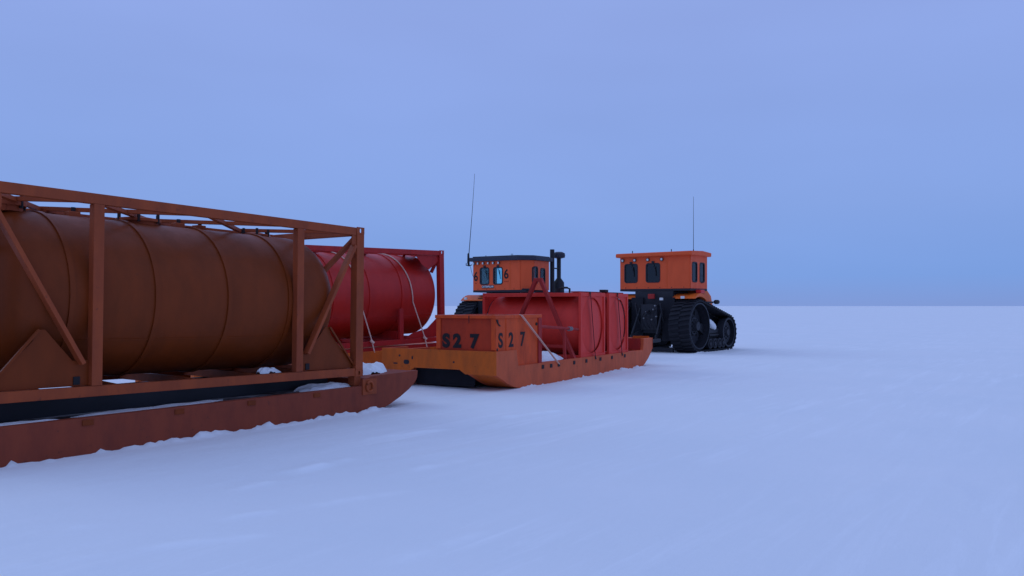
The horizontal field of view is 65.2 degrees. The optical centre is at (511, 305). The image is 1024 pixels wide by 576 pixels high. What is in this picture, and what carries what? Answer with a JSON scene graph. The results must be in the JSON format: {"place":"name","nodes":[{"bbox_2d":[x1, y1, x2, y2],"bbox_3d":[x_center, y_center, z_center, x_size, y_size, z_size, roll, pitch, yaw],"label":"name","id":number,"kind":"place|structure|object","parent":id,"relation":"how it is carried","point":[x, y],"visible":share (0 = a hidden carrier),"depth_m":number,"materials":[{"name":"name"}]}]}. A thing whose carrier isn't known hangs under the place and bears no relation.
{"place":"outdoors","nodes":[
{"label":"outdoors","id":0,"kind":"place"},
{"bbox_2d":[0,306,1023,575],"bbox_3d":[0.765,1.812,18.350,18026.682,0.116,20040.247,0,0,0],"label":"snow ground","id":1,"kind":"structure","parent":0,"point":[830,440],"depth_m":8.61,"materials":[{"name":"white snow"}]},
{"bbox_2d":[0,369,417,467],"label":"cargo sled","id":2,"kind":"object","parent":1,"relation":"on","point":[239,407],"visible":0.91,"depth_m":11.06,"materials":[{"name":"red paint"}]},
{"bbox_2d":[0,419,58,425],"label":"snow heap","id":3,"kind":"object","parent":2,"relation":"on","point":[12,423],"visible":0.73,"depth_m":9.58,"materials":[{"name":"white snow"}]},
{"bbox_2d":[70,406,173,417],"bbox_3d":[-5.154,1.403,10.670,0.340,0.035,1.700,0,0,35],"label":"snow heap","id":4,"kind":"object","parent":2,"relation":"on","point":[118,411],"visible":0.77,"depth_m":10.59,"materials":[{"name":"white snow"}]},
{"bbox_2d":[0,181,364,403],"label":"tank container","id":5,"kind":"object","parent":2,"relation":"on","point":[92,301],"visible":0.98,"depth_m":11.15,"materials":[{"name":"brown metal"}]},
{"bbox_2d":[256,367,280,373],"bbox_3d":[-3.857,1.013,12.691,0.240,0.094,0.440,0,0,35],"label":"snow heap","id":6,"kind":"object","parent":5,"relation":"on","point":[266,370],"visible":1,"depth_m":12.56,"materials":[{"name":"white snow"}]},
{"bbox_2d":[159,400,219,405],"bbox_3d":[-4.681,1.403,11.498,0.240,0.034,1.200,0,0,35],"label":"snow heap","id":7,"kind":"object","parent":2,"relation":"on","point":[190,403],"visible":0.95,"depth_m":11.45,"materials":[{"name":"white snow"}]},
{"bbox_2d":[294,382,350,391],"bbox_3d":[-3.188,1.366,13.627,0.440,0.108,1.200,0,0,35],"label":"snow heap","id":8,"kind":"object","parent":2,"relation":"on","point":[315,387],"visible":0.96,"depth_m":13.43,"materials":[{"name":"white snow"}]},
{"bbox_2d":[363,362,386,374],"bbox_3d":[-2.799,1.116,14.719,0.840,0.244,0.960,0,0,35],"label":"snow heap","id":9,"kind":"object","parent":2,"relation":"on","point":[370,368],"visible":0.35,"depth_m":14.55,"materials":[{"name":"white snow"}]},
{"bbox_2d":[135,342,436,381],"bbox_3d":[-4.853,1.455,21.179,2.680,0.830,8.980,0,0,40],"label":"cargo sled","id":10,"kind":"object","parent":1,"relation":"on","point":[370,355],"visible":0.03,"depth_m":20.78,"materials":[{"name":"orange paint"}]},
{"bbox_2d":[305,245,444,348],"bbox_3d":[-4.800,-0.220,21.242,2.442,2.590,6.060,0,1,40],"label":"tank container","id":11,"kind":"object","parent":10,"relation":"on","point":[390,313],"visible":0.45,"depth_m":21.60,"materials":[{"name":"red metal"}]},
{"bbox_2d":[331,252,374,352],"bbox_3d":[-4.263,-0.118,20.762,1.455,2.660,0.314,0,0,17],"label":"lashing rope","id":12,"kind":"object","parent":11,"relation":"attached to","point":[372,341],"visible":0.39,"depth_m":20.64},
{"bbox_2d":[382,253,426,346],"bbox_3d":[-3.087,-0.156,22.138,1.500,2.657,0.358,0,0,13],"label":"lashing rope","id":13,"kind":"object","parent":11,"relation":"attached to","point":[424,337],"visible":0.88,"depth_m":22.01,"materials":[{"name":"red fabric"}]},
{"bbox_2d":[454,174,564,314],"bbox_3d":[0.441,-2.011,36.254,4.312,7.738,5.442,0,0,32],"label":"tracked tractor","id":14,"kind":"object","parent":1,"relation":"on","point":[520,273],"visible":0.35,"depth_m":35.02,"materials":[{"name":"orange metal"}]},
{"bbox_2d":[382,336,660,387],"bbox_3d":[1.566,1.348,23.297,3.163,1.044,12.642,0,0,31],"label":"cargo sled","id":15,"kind":"object","parent":1,"relation":"on","point":[466,368],"visible":0.72,"depth_m":18.28,"materials":[{"name":"orange paint"}]},
{"bbox_2d":[435,314,541,365],"bbox_3d":[-0.510,0.792,18.399,1.612,1.185,2.065,0,0,31],"label":"storage box","id":16,"kind":"object","parent":15,"relation":"on","point":[484,332],"visible":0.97,"depth_m":17.71,"materials":[{"name":"orange paint"}]},
{"bbox_2d":[519,314,559,363],"bbox_3d":[0.671,0.807,18.738,0.080,1.235,1.832,0,0,32],"label":"ratchet strap","id":17,"kind":"object","parent":16,"relation":"attached to","point":[538,337],"visible":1,"depth_m":18.68,"materials":[{"name":"grey fabric"}]},
{"bbox_2d":[483,287,604,358],"bbox_3d":[0.873,0.431,22.165,3.040,1.908,1.520,0,0,31],"label":"tank","id":18,"kind":"object","parent":15,"relation":"on","point":[573,309],"visible":0.63,"depth_m":21.40,"materials":[{"name":"red metal"}]},
{"bbox_2d":[523,292,596,358],"bbox_3d":[1.246,0.520,21.596,2.068,1.802,0.271,0,0,20],"label":"black strap","id":19,"kind":"object","parent":18,"relation":"attached to","point":[592,323],"visible":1,"depth_m":21.25,"materials":[{"name":"fabric"}]},
{"bbox_2d":[519,278,575,357],"bbox_3d":[0.694,0.334,21.071,2.196,2.137,0.120,0,0,31],"label":"tow frame","id":20,"kind":"object","parent":15,"relation":"on","point":[550,303],"visible":0.75,"depth_m":20.88,"materials":[{"name":"red paint"}]},
{"bbox_2d":[542,351,562,361],"bbox_3d":[0.747,1.273,19.955,0.840,0.294,1.700,0,0,31],"label":"snow heap","id":21,"kind":"object","parent":15,"relation":"on","point":[546,356],"visible":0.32,"depth_m":19.70,"materials":[{"name":"white snow"}]},
{"bbox_2d":[542,325,578,358],"bbox_3d":[1.182,0.919,19.845,0.120,0.938,2.064,0,0,31],"label":"hose rail","id":22,"kind":"object","parent":15,"relation":"on","point":[568,328],"visible":0.94,"depth_m":20.03,"materials":[{"name":"red metal"}]},
{"bbox_2d":[595,290,627,353],"bbox_3d":[1.749,0.465,23.622,3.040,1.840,1.360,0,0,31],"label":"tank","id":23,"kind":"object","parent":15,"relation":"on","point":[613,338],"visible":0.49,"depth_m":22.71,"materials":[{"name":"red metal"}]},
{"bbox_2d":[615,292,622,355],"bbox_3d":[2.168,0.520,23.130,2.068,1.802,0.271,0,0,20],"label":"black strap","id":24,"kind":"object","parent":23,"relation":"attached to","point":[619,323],"visible":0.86,"depth_m":22.78,"materials":[{"name":"fabric"}]},
{"bbox_2d":[616,197,736,352],"bbox_3d":[6.726,-1.211,33.368,3.806,6.137,5.442,0,0,38],"label":"tracked tractor","id":25,"kind":"object","parent":1,"relation":"on","point":[670,301],"visible":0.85,"depth_m":31.91,"materials":[{"name":"metal"}]},
{"bbox_2d":[0,0,1023,305],"label":"sky","id":26,"kind":"structure","parent":0,"point":[827,152],"materials":[{"name":"blue"}]}
]}

